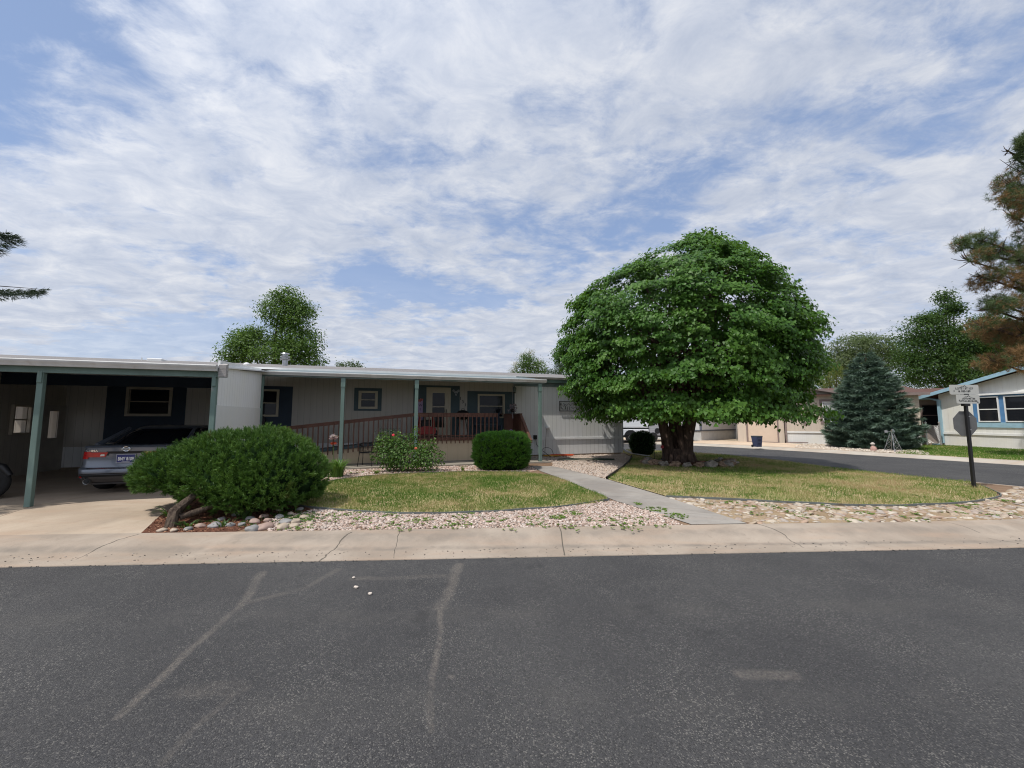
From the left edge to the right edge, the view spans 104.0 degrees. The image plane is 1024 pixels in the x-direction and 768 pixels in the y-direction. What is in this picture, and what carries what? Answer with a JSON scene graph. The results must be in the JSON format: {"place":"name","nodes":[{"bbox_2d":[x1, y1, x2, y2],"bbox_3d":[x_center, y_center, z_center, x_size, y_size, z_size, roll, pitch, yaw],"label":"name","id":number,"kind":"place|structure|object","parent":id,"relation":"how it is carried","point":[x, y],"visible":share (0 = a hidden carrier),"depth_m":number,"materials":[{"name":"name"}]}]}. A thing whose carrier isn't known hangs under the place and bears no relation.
{"place":"outdoors","nodes":[
{"label":"outdoors","id":0,"kind":"place"},
{"bbox_2d":[0,469,191,534],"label":"driveway","id":1,"kind":"structure","parent":0,"point":[67,501],"depth_m":7.09,"materials":[{"name":"concrete"}]},
{"bbox_2d":[0,463,12,495],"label":"motorcycle","id":2,"kind":"object","parent":1,"relation":"on","point":[6,472],"visible":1,"depth_m":7.86,"materials":[{"name":"rubber"}]},
{"bbox_2d":[0,357,267,506],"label":"carport","id":3,"kind":"object","parent":1,"relation":"on","point":[36,389],"visible":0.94,"depth_m":10.66,"materials":[{"name":"white metal"}]},
{"bbox_2d":[8,404,33,434],"bbox_3d":[-13.693,0.991,11.122,0.140,0.820,0.599,2,-5,-17],"label":"window","id":4,"kind":"structure","parent":3,"relation":"in","point":[13,407],"depth_m":11.05,"materials":[{"name":"grey glass"}]},
{"bbox_2d":[37,405,66,471],"bbox_3d":[-14.029,1.638,12.170,0.020,1.980,0.989,2,-5,-17],"label":"door","id":5,"kind":"structure","parent":3,"relation":"in","point":[50,451],"depth_m":12.18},
{"bbox_2d":[78,425,208,488],"bbox_3d":[-8.868,1.802,10.721,2.218,1.420,4.903,2,-5,-17],"label":"parked car","id":6,"kind":"object","parent":1,"relation":"on","point":[104,465],"visible":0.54,"depth_m":8.50,"materials":[{"name":"blue paint"}]},
{"bbox_2d":[332,457,550,469],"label":"patio","id":7,"kind":"structure","parent":0,"point":[447,463],"depth_m":13.54,"materials":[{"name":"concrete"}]},
{"bbox_2d":[357,442,377,466],"bbox_3d":[-4.782,2.300,13.253,0.538,0.798,0.584,0,-5,-2],"label":"patio chair","id":8,"kind":"object","parent":7,"relation":"on","point":[365,451],"visible":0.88,"depth_m":13.05,"materials":[{"name":"black metal"}]},
{"bbox_2d":[218,360,546,462],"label":"porch roof","id":9,"kind":"structure","parent":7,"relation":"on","point":[344,376],"depth_m":13.36,"materials":[{"name":"white paint"}]},
{"bbox_2d":[507,403,516,414],"bbox_3d":[0.051,0.679,15.960,0.394,1.390,0.544,-2,-5,18],"label":"hanging planter","id":10,"kind":"object","parent":9,"relation":"hanging from","point":[512,409],"visible":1,"depth_m":15.83,"materials":[{"name":"black metal"}]},
{"bbox_2d":[373,419,403,461],"bbox_3d":[-4.036,1.932,13.040,0.995,1.550,0.349,2,-5,-17],"label":"trellis","id":11,"kind":"object","parent":7,"relation":"on","point":[390,431],"visible":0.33,"depth_m":13.08,"materials":[{"name":"black metal"}]},
{"bbox_2d":[282,413,531,463],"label":"porch deck","id":12,"kind":"structure","parent":7,"relation":"on","point":[455,447],"depth_m":14.45,"materials":[{"name":"brown wood"}]},
{"bbox_2d":[418,398,422,436],"bbox_3d":[-3.612,1.311,15.665,0.248,1.497,0.076,2,-5,-17],"label":"welcome board","id":13,"kind":"object","parent":12,"relation":"on","point":[420,405],"visible":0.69,"depth_m":15.71,"materials":[{"name":"paint"}]},
{"bbox_2d":[418,417,436,436],"bbox_3d":[-3.262,1.580,15.208,0.780,0.878,0.740,2,-5,-17],"label":"chair","id":14,"kind":"object","parent":12,"relation":"on","point":[427,427],"visible":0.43,"depth_m":14.93,"materials":[{"name":"red plastic"}]},
{"bbox_2d":[456,408,468,433],"bbox_3d":[-1.916,1.507,15.602,0.570,1.102,0.598,2,-5,-17],"label":"grill","id":15,"kind":"object","parent":12,"relation":"on","point":[462,411],"visible":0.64,"depth_m":15.52,"materials":[{"name":"black metal"}]},
{"bbox_2d":[474,413,502,434],"bbox_3d":[-0.974,1.640,16.272,1.100,0.950,0.520,2,-5,-17],"label":"bench","id":16,"kind":"object","parent":12,"relation":"on","point":[486,421],"visible":0.59,"depth_m":16.40,"materials":[{"name":"brown wood"}]},
{"bbox_2d":[290,470,606,511],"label":"lawn","id":17,"kind":"structure","parent":0,"point":[441,483],"depth_m":8.15,"materials":[{"name":"green plant"}]},
{"bbox_2d":[0,443,1023,767],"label":"road","id":18,"kind":"structure","parent":0,"point":[874,659],"depth_m":2.75,"materials":[{"name":"grey asphalt"}]},
{"bbox_2d":[9,547,967,566],"bbox_3d":[-0.213,2.093,4.926,23.571,0.019,1.202,1,-5,-7],"label":"grit","id":19,"kind":"object","parent":18,"relation":"on","point":[464,558],"visible":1,"depth_m":4.73,"materials":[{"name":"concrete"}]},
{"bbox_2d":[0,461,1023,567],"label":"kerb","id":20,"kind":"structure","parent":18,"relation":"on","point":[210,547],"depth_m":5.27,"materials":[{"name":"concrete"}]},
{"bbox_2d":[4,537,1019,562],"bbox_3d":[0.015,2.118,5.225,23.233,0.020,1.600,1,-5,-7],"label":"grit","id":21,"kind":"object","parent":18,"relation":"on","point":[480,550],"visible":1,"depth_m":5.03,"materials":[{"name":"grey gravel"}]},
{"bbox_2d":[624,441,1023,464],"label":"kerb","id":22,"kind":"structure","parent":18,"relation":"on","point":[993,461],"depth_m":18.64,"materials":[{"name":"grey concrete"}]},
{"bbox_2d":[0,0,1023,388],"label":"sky","id":23,"kind":"structure","parent":0,"point":[441,178],"materials":[{"name":"blue"}]},
{"bbox_2d":[151,453,1014,531],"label":"yard","id":24,"kind":"structure","parent":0,"point":[1000,488],"depth_m":8.71,"materials":[{"name":"soil"}]},
{"bbox_2d":[0,231,50,300],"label":"spruce tree","id":25,"kind":"object","parent":24,"relation":"on","point":[30,292],"visible":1,"depth_m":10.14,"materials":[{"name":"green plant"}]},
{"bbox_2d":[142,499,312,532],"bbox_3d":[-4.985,2.220,7.422,2.189,0.001,4.391,3,-6,-29],"label":"mulch bed","id":26,"kind":"object","parent":24,"relation":"on","point":[202,517],"visible":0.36,"depth_m":6.24,"materials":[{"name":"brown wood"}]},
{"bbox_2d":[153,506,188,516],"bbox_3d":[-5.247,2.013,6.215,0.568,0.204,0.553,4,-7,-39],"label":"weed plant","id":27,"kind":"object","parent":26,"relation":"on","point":[165,513],"visible":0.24,"depth_m":6.20,"materials":[{"name":"green plant"}]},
{"bbox_2d":[171,519,200,527],"bbox_3d":[-4.689,2.029,5.767,0.287,0.093,0.357,-5,-7,42],"label":"weed plant","id":28,"kind":"object","parent":26,"relation":"on","point":[186,524],"visible":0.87,"depth_m":5.77,"materials":[{"name":"green plant"}]},
{"bbox_2d":[194,523,206,527],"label":"river rock","id":29,"kind":"object","parent":26,"relation":"on","point":[199,525],"visible":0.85,"depth_m":5.77,"materials":[{"name":"beige stone"}]},
{"bbox_2d":[207,521,223,527],"bbox_3d":[-4.312,2.059,5.811,0.209,0.124,0.162,0,-5,0],"label":"river rock","id":30,"kind":"object","parent":26,"relation":"on","point":[211,525],"visible":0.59,"depth_m":5.76,"materials":[{"name":"grey stone"}]},
{"bbox_2d":[208,518,237,527],"bbox_3d":[-4.223,2.036,5.863,0.362,0.095,0.359,0,-5,0],"label":"weed plant","id":31,"kind":"object","parent":26,"relation":"on","point":[224,523],"visible":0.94,"depth_m":5.86,"materials":[{"name":"green plant"}]},
{"bbox_2d":[122,422,334,527],"bbox_3d":[-4.968,1.458,7.060,3.378,1.603,2.564,0,-5,0],"label":"mugo pine","id":32,"kind":"object","parent":26,"relation":"on","point":[268,466],"visible":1,"depth_m":6.45,"materials":[{"name":"green plant"}]},
{"bbox_2d":[225,522,235,526],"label":"river rock","id":33,"kind":"object","parent":26,"relation":"on","point":[230,524],"visible":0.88,"depth_m":5.82,"materials":[{"name":"grey stone"}]},
{"bbox_2d":[231,508,256,519],"bbox_3d":[-4.182,2.041,6.284,0.646,0.160,0.380,0,-5,0],"label":"weed plant","id":34,"kind":"object","parent":26,"relation":"on","point":[244,515],"visible":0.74,"depth_m":6.26,"materials":[{"name":"green plant"}]},
{"bbox_2d":[179,506,325,526],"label":"rocks","id":35,"kind":"object","parent":26,"relation":"on","point":[298,512],"visible":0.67,"depth_m":6.41,"materials":[{"name":"grey stone"}]},
{"bbox_2d":[249,518,259,523],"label":"river rock","id":36,"kind":"object","parent":26,"relation":"on","point":[254,520],"visible":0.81,"depth_m":5.99,"materials":[{"name":"stone"}]},
{"bbox_2d":[244,524,258,531],"bbox_3d":[-3.665,2.047,5.636,0.208,0.121,0.169,-3,-6,31],"label":"river rock","id":37,"kind":"object","parent":24,"relation":"on","point":[254,527],"visible":0.81,"depth_m":5.58,"materials":[{"name":"grey stone"}]},
{"bbox_2d":[258,522,273,530],"bbox_3d":[-3.536,2.054,5.726,0.233,0.138,0.181,5,-7,-43],"label":"river rock","id":38,"kind":"object","parent":24,"relation":"on","point":[265,526],"visible":0.69,"depth_m":5.68,"materials":[{"name":"stone"}]},
{"bbox_2d":[289,523,299,527],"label":"river rock","id":39,"kind":"object","parent":24,"relation":"on","point":[292,525],"visible":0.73,"depth_m":5.77,"materials":[{"name":"beige stone"}]},
{"bbox_2d":[0,353,649,468],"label":"mobile home","id":40,"kind":"object","parent":24,"relation":"on","point":[95,414],"visible":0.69,"depth_m":15.23,"materials":[{"name":"beige"}]},
{"bbox_2d":[124,387,172,415],"bbox_3d":[-12.102,0.589,13.352,1.270,0.970,0.080,2,-5,-17],"label":"window","id":41,"kind":"structure","parent":40,"relation":"in","point":[146,401],"depth_m":13.36,"materials":[{"name":"black glass"}]},
{"bbox_2d":[262,389,279,416],"bbox_3d":[-8.869,0.678,14.336,0.920,0.980,0.080,2,-5,-17],"label":"window","id":42,"kind":"structure","parent":40,"relation":"in","point":[271,396],"depth_m":14.41,"materials":[{"name":"black glass"}]},
{"bbox_2d":[358,391,377,408],"bbox_3d":[-5.527,0.610,15.368,0.700,0.690,0.080,2,-5,-17],"label":"window","id":43,"kind":"structure","parent":40,"relation":"in","point":[366,399],"depth_m":15.38,"materials":[{"name":"beige glass"}]},
{"bbox_2d":[426,387,450,434],"bbox_3d":[-2.963,1.108,16.101,0.970,1.940,0.075,2,-5,-17],"label":"door","id":44,"kind":"structure","parent":40,"relation":"in","point":[438,399],"depth_m":16.13,"materials":[{"name":"beige wood"}]},
{"bbox_2d":[478,394,504,417],"bbox_3d":[-0.871,0.927,16.769,1.170,1.000,0.080,2,-5,-17],"label":"window","id":45,"kind":"structure","parent":40,"relation":"in","point":[487,403],"depth_m":16.81,"materials":[{"name":"grey glass"}]},
{"bbox_2d":[559,401,579,410],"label":"window","id":46,"kind":"structure","parent":40,"relation":"attached to","point":[565,404],"depth_m":17.70,"materials":[{"name":"black glass"}]},
{"bbox_2d":[329,434,351,477],"bbox_3d":[-4.728,1.947,10.937,1.090,1.182,1.109,3,-6,-26],"label":"daylily","id":47,"kind":"object","parent":24,"relation":"on","point":[338,470],"visible":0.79,"depth_m":10.82,"materials":[{"name":"green plant"}]},
{"bbox_2d":[329,471,528,481],"bbox_3d":[-2.570,2.520,10.852,6.175,0.067,1.801,3,-6,-33],"label":"edging","id":48,"kind":"object","parent":24,"relation":"on","point":[412,472],"visible":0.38,"depth_m":11.51,"materials":[{"name":"metal"}]},
{"bbox_2d":[323,465,536,479],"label":"gravel","id":49,"kind":"structure","parent":24,"relation":"on","point":[441,468],"depth_m":12.20,"materials":[{"name":"beige gravel"}]},
{"bbox_2d":[369,426,445,471],"bbox_3d":[-3.129,1.946,12.084,2.290,1.410,1.141,0,-5,0],"label":"rose bush","id":50,"kind":"object","parent":49,"relation":"on","point":[396,457],"visible":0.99,"depth_m":11.94,"materials":[{"name":"green plant"}]},
{"bbox_2d":[287,498,609,514],"bbox_3d":[-1.235,2.188,7.152,6.239,0.064,1.175,0,-5,0],"label":"edging","id":51,"kind":"object","parent":24,"relation":"on","point":[452,512],"visible":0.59,"depth_m":6.78,"materials":[{"name":"concrete"}]},
{"bbox_2d":[267,501,682,530],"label":"gravel","id":52,"kind":"structure","parent":24,"relation":"on","point":[343,522],"depth_m":6.22,"materials":[{"name":"beige gravel"}]},
{"bbox_2d":[277,522,288,530],"bbox_3d":[-3.283,2.050,5.728,0.155,0.115,0.216,3,-6,-28],"label":"river rock","id":53,"kind":"object","parent":52,"relation":"on","point":[282,526],"visible":0.72,"depth_m":5.67,"materials":[{"name":"beige stone"}]},
{"bbox_2d":[278,518,291,523],"bbox_3d":[-3.412,2.084,6.033,0.173,0.113,0.183,-3,-6,30],"label":"river rock","id":54,"kind":"object","parent":52,"relation":"on","point":[287,520],"visible":0.64,"depth_m":5.99,"materials":[{"name":"grey stone"}]},
{"bbox_2d":[470,429,532,469],"bbox_3d":[-0.322,2.091,12.815,2.024,1.307,1.772,0,-5,0],"label":"clipped yew","id":55,"kind":"object","parent":24,"relation":"on","point":[503,449],"visible":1,"depth_m":12.19,"materials":[{"name":"green plant"}]},
{"bbox_2d":[531,454,629,478],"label":"gravel","id":56,"kind":"structure","parent":24,"relation":"on","point":[597,466],"depth_m":14.18,"materials":[{"name":"beige gravel"}]},
{"bbox_2d":[550,454,574,455],"bbox_3d":[2.125,2.999,16.938,1.063,0.075,0.320,0,-5,0],"label":"extension cord","id":57,"kind":"object","parent":56,"relation":"on","point":[563,454],"visible":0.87,"depth_m":16.83,"materials":[{"name":"orange plastic"}]},
{"bbox_2d":[558,458,614,459],"bbox_3d":[2.821,2.859,15.231,2.185,0.062,0.714,0,-5,0],"label":"garden hose","id":58,"kind":"object","parent":56,"relation":"on","point":[586,459],"visible":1,"depth_m":15.13,"materials":[{"name":"green"}]},
{"bbox_2d":[606,455,631,478],"bbox_3d":[3.782,2.739,13.528,0.142,0.109,6.813,-2,-6,22],"label":"edging","id":59,"kind":"object","parent":24,"relation":"on","point":[616,470],"visible":0.69,"depth_m":11.94,"materials":[{"name":"black"}]},
{"bbox_2d":[273,466,1023,530],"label":"weeds","id":60,"kind":"object","parent":24,"relation":"on","point":[612,519],"visible":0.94,"depth_m":6.35,"materials":[{"name":"green plant"}]},
{"bbox_2d":[668,461,705,465],"bbox_3d":[6.138,2.847,14.232,2.772,0.204,2.274,0,-5,0],"label":"tree bed","id":61,"kind":"object","parent":24,"relation":"on","point":[692,463],"visible":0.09,"depth_m":13.84,"materials":[{"name":"brown soil"}]},
{"bbox_2d":[648,459,661,465],"bbox_3d":[4.905,2.718,13.679,0.539,0.310,0.376,3,-6,-26],"label":"ring rock","id":62,"kind":"object","parent":61,"relation":"on","point":[653,462],"visible":0.52,"depth_m":13.60,"materials":[{"name":"grey stone"}]},
{"bbox_2d":[658,461,668,465],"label":"ring rock","id":63,"kind":"object","parent":61,"relation":"on","point":[662,463],"visible":0.78,"depth_m":13.34,"materials":[{"name":"grey stone"}]},
{"bbox_2d":[669,461,680,466],"bbox_3d":[5.394,2.683,13.242,0.358,0.289,0.513,-3,-6,34],"label":"ring rock","id":64,"kind":"object","parent":61,"relation":"on","point":[675,463],"visible":0.71,"depth_m":13.10,"materials":[{"name":"stone"}]},
{"bbox_2d":[666,485,1001,506],"bbox_3d":[7.146,2.258,7.951,7.962,0.067,1.510,1,-5,-9],"label":"edging","id":65,"kind":"object","parent":24,"relation":"on","point":[857,505],"visible":0.63,"depth_m":7.46,"materials":[{"name":"concrete"}]},
{"bbox_2d":[669,486,1023,523],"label":"cobbles","id":66,"kind":"object","parent":24,"relation":"on","point":[837,514],"visible":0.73,"depth_m":6.78,"materials":[{"name":"stone"}]},
{"bbox_2d":[531,466,744,523],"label":"path","id":67,"kind":"structure","parent":0,"point":[622,493],"depth_m":7.87,"materials":[{"name":"concrete"}]},
{"bbox_2d":[624,438,849,450],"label":"driveway","id":68,"kind":"structure","parent":0,"point":[790,445],"depth_m":26.25,"materials":[{"name":"beige concrete"}]},
{"bbox_2d":[623,418,682,440],"bbox_3d":[8.819,2.714,29.599,7.500,3.000,2.430,0,-5,-4],"label":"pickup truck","id":69,"kind":"object","parent":68,"relation":"on","point":[629,428],"visible":0.21,"depth_m":28.39,"materials":[{"name":"white metal"}]},
{"bbox_2d":[751,436,762,446],"bbox_3d":[13.897,3.263,22.717,0.409,0.649,0.483,1,-5,-10],"label":"wheelie bin","id":70,"kind":"object","parent":68,"relation":"on","point":[756,441],"visible":1,"depth_m":22.54,"materials":[{"name":"blue plastic"}]},
{"bbox_2d":[608,449,996,503],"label":"lawn","id":71,"kind":"structure","parent":0,"point":[789,484],"depth_m":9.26,"materials":[{"name":"green plant"}]},
{"bbox_2d":[628,430,656,454],"bbox_3d":[5.819,2.623,17.891,1.253,1.179,1.161,0,-5,0],"label":"round shrub","id":72,"kind":"object","parent":71,"relation":"on","point":[641,442],"visible":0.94,"depth_m":17.53,"materials":[{"name":"green plant"}]},
{"bbox_2d":[327,456,987,510],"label":"lawn weeds","id":73,"kind":"object","parent":71,"relation":"on","point":[643,480],"visible":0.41,"depth_m":8.93,"materials":[{"name":"green plant"}]},
{"bbox_2d":[682,462,691,466],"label":"ring rock","id":74,"kind":"object","parent":71,"relation":"on","point":[687,464],"visible":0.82,"depth_m":12.97,"materials":[{"name":"grey stone"}]},
{"bbox_2d":[550,226,844,462],"bbox_3d":[6.275,-1.443,14.695,9.734,8.942,8.781,0,-5,0],"label":"redbud tree","id":75,"kind":"object","parent":71,"relation":"on","point":[703,377],"visible":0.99,"depth_m":12.00,"materials":[{"name":"green plant"}]},
{"bbox_2d":[693,462,704,467],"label":"ring rock","id":76,"kind":"object","parent":71,"relation":"on","point":[699,464],"visible":0.75,"depth_m":12.94,"materials":[{"name":"grey stone"}]},
{"bbox_2d":[703,460,717,467],"bbox_3d":[6.471,2.653,13.076,0.398,0.350,0.522,1,-5,-11],"label":"ring rock","id":77,"kind":"object","parent":71,"relation":"on","point":[712,463],"visible":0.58,"depth_m":12.95,"materials":[{"name":"grey stone"}]},
{"bbox_2d":[716,461,727,466],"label":"ring rock","id":78,"kind":"object","parent":71,"relation":"on","point":[721,463],"visible":0.54,"depth_m":13.05,"materials":[{"name":"grey stone"}]},
{"bbox_2d":[723,461,733,466],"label":"ring rock","id":79,"kind":"object","parent":71,"relation":"on","point":[728,463],"visible":0.54,"depth_m":13.17,"materials":[{"name":"grey stone"}]},
{"bbox_2d":[949,385,979,486],"bbox_3d":[10.415,1.191,9.144,0.700,2.348,0.110,0,-5,-2],"label":"stop sign","id":80,"kind":"object","parent":71,"relation":"on","point":[965,422],"visible":1,"depth_m":9.19,"materials":[{"name":"black metal"}]},
{"bbox_2d":[623,437,1019,460],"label":"neighbour ground","id":81,"kind":"structure","parent":0,"point":[798,443],"depth_m":26.49,"materials":[{"name":"soil"}]},
{"bbox_2d":[658,420,737,440],"bbox_3d":[16.257,3.041,34.908,9.800,3.300,5.800,4,-7,-38],"label":"grey home","id":82,"kind":"object","parent":81,"relation":"on","point":[711,432],"visible":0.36,"depth_m":31.41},
{"bbox_2d":[737,418,784,442],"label":"garage","id":83,"kind":"structure","parent":81,"relation":"on","point":[768,433],"depth_m":27.89,"materials":[{"name":"beige"}]},
{"bbox_2d":[747,420,777,441],"bbox_3d":[17.483,2.946,27.986,1.800,2.190,0.060,-3,-6,30],"label":"door","id":84,"kind":"structure","parent":83,"relation":"in","point":[769,434],"depth_m":27.86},
{"bbox_2d":[795,443,928,454],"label":"gravel","id":85,"kind":"structure","parent":81,"relation":"on","point":[823,446],"depth_m":21.16,"materials":[{"name":"beige gravel"}]},
{"bbox_2d":[870,442,876,450],"bbox_3d":[18.053,3.133,19.972,0.293,0.440,0.254,0,-5,0],"label":"garden figurine","id":86,"kind":"object","parent":85,"relation":"on","point":[873,447],"visible":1,"depth_m":19.91,"materials":[{"name":"pink ceramic"}]},
{"bbox_2d":[884,429,901,450],"bbox_3d":[18.767,2.782,19.783,0.500,1.111,0.571,1,-5,-10],"label":"garden windmill","id":87,"kind":"object","parent":85,"relation":"on","point":[891,436],"visible":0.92,"depth_m":19.84,"materials":[{"name":"metal"}]},
{"bbox_2d":[784,386,943,444],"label":"tan house","id":88,"kind":"structure","parent":81,"relation":"on","point":[810,433],"depth_m":26.01,"materials":[{"name":"beige paint"}]},
{"bbox_2d":[819,399,841,423],"bbox_3d":[20.868,1.766,25.646,1.800,1.580,0.046,-3,-6,30],"label":"window","id":89,"kind":"structure","parent":88,"relation":"in","point":[824,402],"depth_m":25.97,"materials":[{"name":"white paint"}]},
{"bbox_2d":[920,404,937,425],"bbox_3d":[26.972,2.020,25.796,0.820,1.420,0.046,-3,-6,30],"label":"window","id":90,"kind":"structure","parent":88,"relation":"in","point":[929,412],"depth_m":25.80,"materials":[{"name":"black glass"}]},
{"bbox_2d":[820,350,931,449],"bbox_3d":[19.949,0.934,22.424,4.788,5.666,4.865,0,-5,0],"label":"blue spruce","id":91,"kind":"object","parent":81,"relation":"on","point":[869,406],"visible":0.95,"depth_m":21.42,"materials":[{"name":"green plant"}]},
{"bbox_2d":[884,281,1023,387],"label":"shade tree","id":92,"kind":"object","parent":81,"relation":"on","point":[950,359],"visible":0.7,"depth_m":32.59,"materials":[{"name":"green plant"}]},
{"bbox_2d":[918,366,1023,449],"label":"blue trim house","id":93,"kind":"structure","parent":81,"relation":"on","point":[997,411],"depth_m":22.02,"materials":[{"name":"beige paint"}]},
{"bbox_2d":[977,396,1000,421],"bbox_3d":[26.414,1.404,22.185,0.046,1.400,0.970,0,-5,-3],"label":"window","id":94,"kind":"structure","parent":93,"relation":"in","point":[988,409],"depth_m":22.14,"materials":[{"name":"white paint"}]},
{"bbox_2d":[1003,395,1023,421],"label":"window","id":95,"kind":"structure","parent":93,"relation":"in","point":[1014,404],"depth_m":21.08,"materials":[{"name":"white paint"}]},
{"bbox_2d":[896,444,1023,460],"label":"lawn","id":96,"kind":"structure","parent":0,"point":[966,454],"depth_m":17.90,"materials":[{"name":"green plant"}]},
{"bbox_2d":[924,422,941,444],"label":"chain link gate","id":97,"kind":"structure","parent":96,"relation":"on","point":[939,438],"depth_m":24.14,"materials":[{"name":"metal"}]},
{"bbox_2d":[947,131,1023,375],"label":"pine tree","id":98,"kind":"object","parent":96,"relation":"on","point":[1011,196],"visible":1,"depth_m":16.90,"materials":[{"name":"green plant"}]},
{"label":"ground","id":99,"kind":"structure","parent":0,"visible":0},
{"bbox_2d":[210,283,329,365],"bbox_3d":[-18.102,-1.537,30.117,8.775,12.161,4.995,0,-5,0],"label":"leafy tree","id":100,"kind":"object","parent":99,"relation":"on","point":[241,344],"visible":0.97,"depth_m":29.58,"materials":[{"name":"green plant"}]},
{"bbox_2d":[335,357,365,367],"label":"distant tree","id":101,"kind":"object","parent":99,"relation":"on","point":[342,364],"visible":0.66,"depth_m":45.18,"materials":[{"name":"green plant"}]},
{"bbox_2d":[507,348,542,372],"bbox_3d":[1.315,0.846,38.042,3.722,8.834,1.638,0,-5,0],"label":"birch tree","id":102,"kind":"object","parent":99,"relation":"on","point":[512,370],"visible":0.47,"depth_m":38.27,"materials":[{"name":"green plant"}]},
{"bbox_2d":[513,351,548,373],"bbox_3d":[1.724,1.044,36.009,3.648,8.076,2.621,0,-5,0],"label":"tree","id":103,"kind":"object","parent":99,"relation":"on","point":[526,364],"visible":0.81,"depth_m":35.94,"materials":[{"name":"green plant"}]},
{"bbox_2d":[538,368,558,373],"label":"distant conifer","id":104,"kind":"object","parent":99,"relation":"on","point":[552,372],"visible":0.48,"depth_m":48.06,"materials":[{"name":"green plant"}]},
{"bbox_2d":[548,348,565,374],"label":"tall conifer","id":105,"kind":"object","parent":99,"relation":"on","point":[557,364],"visible":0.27,"depth_m":44.14,"materials":[{"name":"green plant"}]},
{"bbox_2d":[814,364,847,388],"bbox_3d":[30.434,1.584,37.874,3.611,7.335,2.704,0,-5,0],"label":"yellow green tree","id":106,"kind":"object","parent":99,"relation":"on","point":[839,371],"visible":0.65,"depth_m":37.75,"materials":[{"name":"green plant"}]},
{"bbox_2d":[814,329,909,388],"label":"cottonwood","id":107,"kind":"object","parent":99,"relation":"on","point":[863,342],"visible":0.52,"depth_m":45.09,"materials":[{"name":"green plant"}]},
{"bbox_2d":[893,374,944,388],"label":"background tree","id":108,"kind":"object","parent":99,"relation":"on","point":[916,384],"visible":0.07,"depth_m":39.70,"materials":[{"name":"green plant"}]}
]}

